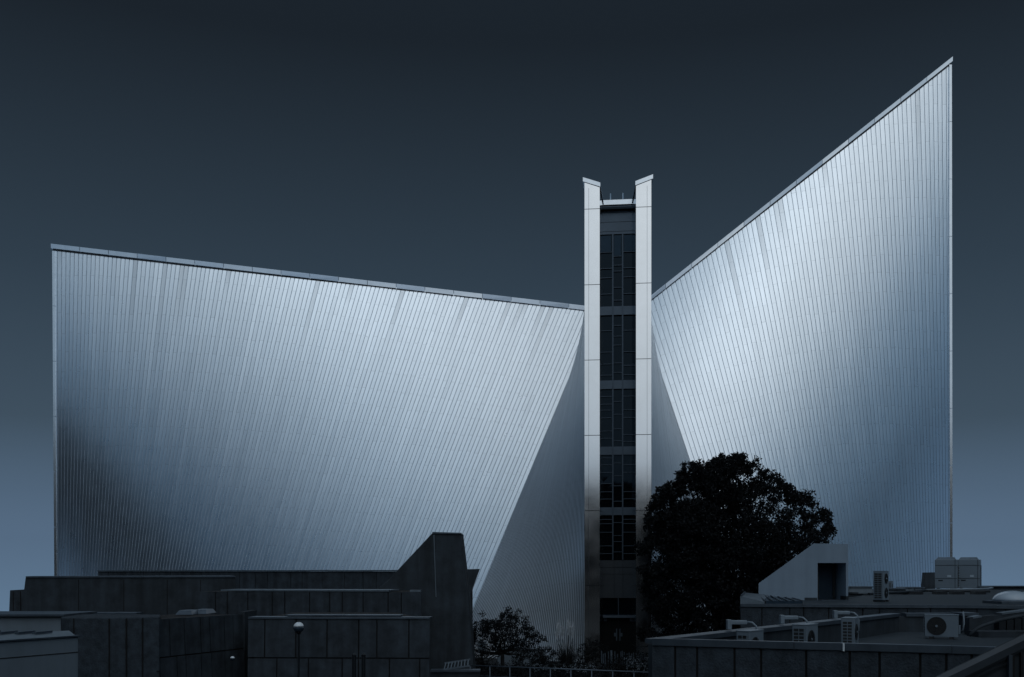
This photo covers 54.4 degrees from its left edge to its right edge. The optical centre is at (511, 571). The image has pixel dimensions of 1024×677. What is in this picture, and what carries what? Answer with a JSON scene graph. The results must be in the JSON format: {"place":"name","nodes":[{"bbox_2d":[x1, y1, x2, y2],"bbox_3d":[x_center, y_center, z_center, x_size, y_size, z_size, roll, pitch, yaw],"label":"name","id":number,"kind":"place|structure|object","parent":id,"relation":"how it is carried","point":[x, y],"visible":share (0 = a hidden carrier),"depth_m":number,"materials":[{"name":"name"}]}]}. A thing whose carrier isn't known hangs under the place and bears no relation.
{"place":"outdoors","nodes":[
{"label":"outdoors","id":0,"kind":"place"},
{"bbox_2d":[195,589,421,615],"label":"panelled terrace","id":1,"kind":"structure","parent":0,"point":[267,602],"depth_m":36.12,"materials":[{"name":"concrete"}]},
{"bbox_2d":[248,612,431,676],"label":"panelled block","id":2,"kind":"structure","parent":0,"point":[392,644],"depth_m":27.87,"materials":[{"name":"concrete"}]},
{"bbox_2d":[430,669,480,676],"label":"garden wall","id":3,"kind":"structure","parent":0,"point":[456,673],"depth_m":33.50,"materials":[{"name":"concrete"}]},
{"bbox_2d":[443,659,469,669],"bbox_3d":[-1.879,3.154,33.775,0.933,0.364,0.332,0,0,-3],"label":"ladder","id":4,"kind":"object","parent":3,"relation":"on","point":[458,661],"visible":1,"depth_m":33.76,"materials":[{"name":"metal"}]},
{"bbox_2d":[478,641,485,661],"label":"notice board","id":5,"kind":"object","parent":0,"point":[479,644],"visible":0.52,"depth_m":46.00,"materials":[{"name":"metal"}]},
{"bbox_2d":[0,0,1023,610],"label":"sky","id":6,"kind":"structure","parent":0,"point":[439,144],"materials":[{"name":"blue"}]},
{"bbox_2d":[497,649,545,666],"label":"pale garden wall","id":7,"kind":"structure","parent":0,"point":[507,658],"depth_m":47.00,"materials":[{"name":"concrete"}]},
{"bbox_2d":[475,657,647,676],"bbox_3d":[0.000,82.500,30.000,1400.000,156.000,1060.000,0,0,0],"label":"ground","id":8,"kind":"structure","parent":0,"point":[490,662],"depth_m":45.71,"materials":[{"name":"soil"}]},
{"bbox_2d":[9,589,23,610],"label":"concrete pier","id":9,"kind":"structure","parent":8,"relation":"on","point":[16,600],"depth_m":44.00,"materials":[{"name":"black concrete"}]},
{"bbox_2d":[0,630,80,676],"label":"pale box","id":10,"kind":"object","parent":8,"relation":"on","point":[48,653],"visible":1,"depth_m":20.33,"materials":[{"name":"grey concrete"}]},
{"bbox_2d":[0,611,142,631],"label":"annex","id":11,"kind":"object","parent":8,"relation":"on","point":[36,621],"visible":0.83,"depth_m":31.00,"materials":[{"name":"concrete"}]},
{"bbox_2d":[61,614,160,676],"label":"rough concrete pier","id":12,"kind":"structure","parent":8,"relation":"on","point":[118,645],"depth_m":25.85,"materials":[{"name":"black concrete"}]},
{"bbox_2d":[21,576,235,614],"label":"concrete block","id":13,"kind":"structure","parent":8,"relation":"on","point":[164,595],"depth_m":43.00,"materials":[{"name":"concrete"}]},
{"bbox_2d":[160,610,256,676],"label":"panelled wall","id":14,"kind":"structure","parent":8,"relation":"on","point":[201,645],"depth_m":28.07,"materials":[{"name":"concrete"}]},
{"bbox_2d":[175,609,197,614],"bbox_3d":[-9.568,1.200,29.500,0.480,0.120,1.000,0,0,0],"label":"skylight lid","id":15,"kind":"object","parent":14,"relation":"on","point":[188,612],"visible":0.93,"depth_m":29.11,"materials":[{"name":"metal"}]},
{"bbox_2d":[196,609,215,613],"bbox_3d":[-9.311,1.200,30.100,0.455,0.120,1.000,0,0,0],"label":"skylight lid","id":16,"kind":"object","parent":14,"relation":"on","point":[204,611],"visible":0.86,"depth_m":29.84,"materials":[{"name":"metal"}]},
{"bbox_2d":[230,656,234,676],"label":"globe lamp","id":17,"kind":"object","parent":8,"relation":"on","point":[232,658],"visible":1,"depth_m":25.49,"materials":[{"name":"white glass"}]},
{"bbox_2d":[97,570,472,620],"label":"podium wall","id":18,"kind":"structure","parent":8,"relation":"on","point":[310,579],"depth_m":54.61,"materials":[{"name":"concrete"}]},
{"bbox_2d":[293,622,303,676],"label":"globe lamp","id":19,"kind":"object","parent":8,"relation":"on","point":[298,627],"visible":1,"depth_m":26.47,"materials":[{"name":"white glass"}]},
{"bbox_2d":[352,653,355,676],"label":"bollard post","id":20,"kind":"object","parent":8,"relation":"on","point":[353,664],"visible":1,"depth_m":22.96,"materials":[{"name":"metal"}]},
{"bbox_2d":[361,653,365,676],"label":"bollard post","id":21,"kind":"object","parent":8,"relation":"on","point":[363,655],"visible":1,"depth_m":22.96,"materials":[{"name":"metal"}]},
{"bbox_2d":[378,532,475,676],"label":"concrete pylon","id":22,"kind":"object","parent":8,"relation":"on","point":[433,567],"visible":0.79,"depth_m":40.00,"materials":[{"name":"concrete"}]},
{"bbox_2d":[467,569,479,593],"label":"canopy tip","id":23,"kind":"object","parent":22,"relation":"attached to","point":[472,575],"visible":0.64,"depth_m":49.20,"materials":[{"name":"concrete"}]},
{"bbox_2d":[51,57,952,664],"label":"cathedral","id":24,"kind":"structure","parent":8,"relation":"on","point":[797,333],"depth_m":65.37,"materials":[{"name":"metal"}]},
{"bbox_2d":[604,618,617,661],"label":"door","id":25,"kind":"structure","parent":24,"relation":"in","point":[611,625],"depth_m":49.28,"materials":[{"name":"black glass"}]},
{"bbox_2d":[603,233,631,559],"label":"window","id":26,"kind":"structure","parent":24,"relation":"in","point":[617,252],"depth_m":49.24,"materials":[{"name":"black glass"}]},
{"bbox_2d":[604,598,631,614],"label":"transom window","id":27,"kind":"structure","parent":24,"relation":"in","point":[612,606],"depth_m":49.24,"materials":[{"name":"black glass"}]},
{"bbox_2d":[618,618,631,661],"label":"door","id":28,"kind":"structure","parent":24,"relation":"in","point":[624,624],"depth_m":49.20,"materials":[{"name":"black glass"}]},
{"bbox_2d":[486,660,532,676],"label":"round bush","id":29,"kind":"object","parent":8,"relation":"on","point":[513,672],"visible":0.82,"depth_m":41.24,"materials":[{"name":"green plant"}]},
{"bbox_2d":[473,605,548,674],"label":"open shrub","id":30,"kind":"object","parent":8,"relation":"on","point":[497,625],"visible":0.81,"depth_m":43.14,"materials":[{"name":"green plant"}]},
{"bbox_2d":[528,645,563,671],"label":"round bush","id":31,"kind":"object","parent":8,"relation":"on","point":[560,658],"visible":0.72,"depth_m":43.89,"materials":[{"name":"green plant"}]},
{"bbox_2d":[470,665,647,676],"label":"tube railing","id":32,"kind":"object","parent":8,"relation":"on","point":[489,666],"visible":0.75,"depth_m":34.29,"materials":[{"name":"metal"}]},
{"bbox_2d":[480,659,645,676],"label":"ground cover","id":33,"kind":"object","parent":8,"relation":"on","point":[578,675],"visible":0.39,"depth_m":42.09,"materials":[{"name":"green plant"}]},
{"bbox_2d":[550,619,585,670],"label":"pampas grass","id":34,"kind":"object","parent":8,"relation":"on","point":[567,654],"depth_m":45.05,"materials":[{"name":"grey plant"}]},
{"bbox_2d":[556,660,585,676],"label":"round bush","id":35,"kind":"object","parent":8,"relation":"on","point":[567,665],"visible":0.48,"depth_m":41.43,"materials":[{"name":"green plant"}]},
{"bbox_2d":[531,658,647,676],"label":"flower foliage","id":36,"kind":"object","parent":8,"relation":"on","point":[635,668],"visible":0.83,"depth_m":39.06,"materials":[{"name":"green plant"}]},
{"bbox_2d":[533,658,647,672],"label":"flowers","id":37,"kind":"object","parent":36,"relation":"attached to","point":[598,668],"visible":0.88,"depth_m":39.08,"materials":[{"name":"white plant"}]},
{"bbox_2d":[572,637,610,668],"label":"round bush","id":38,"kind":"object","parent":8,"relation":"on","point":[586,658],"visible":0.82,"depth_m":45.81,"materials":[{"name":"green plant"}]},
{"bbox_2d":[599,653,645,676],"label":"round bush","id":39,"kind":"object","parent":8,"relation":"on","point":[621,658],"visible":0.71,"depth_m":41.89,"materials":[{"name":"green plant"}]},
{"bbox_2d":[601,651,646,669],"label":"paling","id":40,"kind":"object","parent":8,"relation":"on","point":[605,663],"visible":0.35,"depth_m":45.48,"materials":[{"name":"metal"}]},
{"bbox_2d":[631,650,647,673],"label":"round bush","id":41,"kind":"object","parent":8,"relation":"on","point":[644,655],"visible":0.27,"depth_m":42.94,"materials":[{"name":"green plant"}]},
{"bbox_2d":[634,451,837,645],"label":"broadleaf tree","id":42,"kind":"object","parent":8,"relation":"on","point":[707,560],"visible":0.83,"depth_m":42.48,"materials":[{"name":"green plant"}]},
{"bbox_2d":[740,586,1023,627],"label":"flat roof","id":43,"kind":"structure","parent":8,"relation":"on","point":[758,615],"depth_m":32.96,"materials":[{"name":"concrete"}]},
{"bbox_2d":[740,591,802,603],"bbox_3d":[8.940,0.915,35.072,2.401,0.370,2.674,0,0,0],"label":"lean to skylight","id":44,"kind":"object","parent":43,"relation":"on","point":[749,598],"visible":1,"depth_m":33.95,"materials":[{"name":"glass"}]},
{"bbox_2d":[848,592,870,596],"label":"pipe heap","id":45,"kind":"object","parent":43,"relation":"on","point":[850,594],"visible":0.56,"depth_m":42.72,"materials":[{"name":"metal"}]},
{"bbox_2d":[848,586,872,592],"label":"roof upstand","id":46,"kind":"object","parent":43,"relation":"on","point":[863,589],"visible":0.57,"depth_m":50.00,"materials":[{"name":"metal"}]},
{"bbox_2d":[873,571,888,601],"bbox_3d":[13.460,0.539,36.309,0.420,1.122,0.697,0,0,38],"label":"air conditioner","id":47,"kind":"object","parent":43,"relation":"on","point":[880,586],"visible":1,"depth_m":36.07,"materials":[{"name":"grey metal"}]},
{"bbox_2d":[889,588,906,590],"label":"roof upstand","id":48,"kind":"object","parent":43,"relation":"on","point":[896,589],"visible":0.29,"depth_m":51.00,"materials":[{"name":"concrete"}]},
{"bbox_2d":[896,587,924,590],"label":"roof upstand","id":49,"kind":"object","parent":43,"relation":"on","point":[914,588],"visible":0.36,"depth_m":53.00,"materials":[{"name":"concrete"}]},
{"bbox_2d":[921,572,934,588],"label":"switch cabinet","id":50,"kind":"object","parent":43,"relation":"on","point":[928,580],"visible":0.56,"depth_m":56.00,"materials":[{"name":"metal"}]},
{"bbox_2d":[868,589,989,594],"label":"cable duct","id":51,"kind":"object","parent":43,"relation":"on","point":[941,591],"visible":0.81,"depth_m":47.71,"materials":[{"name":"metal"}]},
{"bbox_2d":[935,557,958,588],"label":"condenser cabinet","id":52,"kind":"object","parent":43,"relation":"on","point":[946,572],"visible":0.89,"depth_m":56.86,"materials":[{"name":"grey metal"}]},
{"bbox_2d":[933,586,992,589],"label":"lagged pipe","id":53,"kind":"object","parent":43,"relation":"on","point":[982,588],"visible":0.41,"depth_m":54.05,"materials":[{"name":"metal"}]},
{"bbox_2d":[959,557,981,587],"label":"condenser cabinet","id":54,"kind":"object","parent":43,"relation":"on","point":[970,572],"visible":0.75,"depth_m":57.63,"materials":[{"name":"grey metal"}]},
{"bbox_2d":[982,591,1023,603],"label":"dome skylight","id":55,"kind":"object","parent":43,"relation":"on","point":[1010,597],"visible":0.98,"depth_m":33.79,"materials":[{"name":"plastic"}]},
{"bbox_2d":[935,633,1023,676],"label":"sloping wall","id":56,"kind":"structure","parent":8,"relation":"on","point":[1005,659],"depth_m":9.98,"materials":[{"name":"concrete"}]},
{"bbox_2d":[759,543,849,600],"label":"stair house","id":57,"kind":"structure","parent":0,"point":[816,571],"depth_m":38.00,"materials":[{"name":"concrete"}]},
{"bbox_2d":[818,563,835,598],"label":"glass door","id":58,"kind":"structure","parent":57,"relation":"in","point":[825,571],"depth_m":39.10,"materials":[{"name":"black glass"}]},
{"bbox_2d":[645,612,1014,676],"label":"flat roof","id":59,"kind":"structure","parent":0,"point":[893,645],"depth_m":17.16,"materials":[{"name":"concrete"}]},
{"bbox_2d":[726,619,757,628],"bbox_3d":[4.740,1.245,20.497,0.648,0.510,0.188,0,0,6],"label":"pipe cover","id":60,"kind":"object","parent":59,"relation":"on","point":[729,623],"visible":0.88,"depth_m":20.44,"materials":[{"name":"grey plastic"}]},
{"bbox_2d":[736,629,763,640],"bbox_3d":[4.478,1.429,18.709,0.330,0.662,0.697,0,0,38],"label":"air conditioner","id":61,"kind":"object","parent":59,"relation":"on","point":[751,634],"visible":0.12,"depth_m":18.50,"materials":[{"name":"grey metal"}]},
{"bbox_2d":[779,615,807,623],"bbox_3d":[6.415,1.245,22.655,0.648,0.510,0.188,0,0,6],"label":"pipe cover","id":62,"kind":"object","parent":59,"relation":"on","point":[782,618],"visible":0.9,"depth_m":22.60,"materials":[{"name":"grey plastic"}]},
{"bbox_2d":[792,623,817,641],"bbox_3d":[6.159,1.429,20.909,0.380,0.662,0.697,0,0,38],"label":"air conditioner","id":63,"kind":"object","parent":59,"relation":"on","point":[804,632],"visible":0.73,"depth_m":20.68,"materials":[{"name":"grey metal"}]},
{"bbox_2d":[832,610,859,630],"bbox_3d":[8.494,1.245,25.333,0.648,0.510,0.188,0,0,6],"label":"pipe cover","id":64,"kind":"object","parent":59,"relation":"on","point":[835,613],"visible":0.94,"depth_m":25.28,"materials":[{"name":"grey plastic"}]},
{"bbox_2d":[841,617,858,642],"bbox_3d":[7.810,1.409,23.010,0.360,0.702,0.697,0,0,27],"label":"air conditioner","id":65,"kind":"object","parent":59,"relation":"on","point":[849,629],"visible":0.92,"depth_m":22.73,"materials":[{"name":"grey metal"}]},
{"bbox_2d":[924,611,964,639],"bbox_3d":[11.302,1.401,26.031,0.977,0.718,0.482,0,0,27],"label":"air conditioner","id":66,"kind":"object","parent":59,"relation":"on","point":[942,625],"visible":1,"depth_m":25.86,"materials":[{"name":"grey metal"}]},
{"bbox_2d":[964,609,1023,636],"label":"stair wall","id":67,"kind":"structure","parent":59,"relation":"on","point":[1011,628],"depth_m":27.34,"materials":[{"name":"concrete"}]},
{"bbox_2d":[968,614,1023,636],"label":"handrail","id":68,"kind":"object","parent":59,"relation":"on","point":[973,631],"visible":1,"depth_m":25.96,"materials":[{"name":"metal"}]}
]}

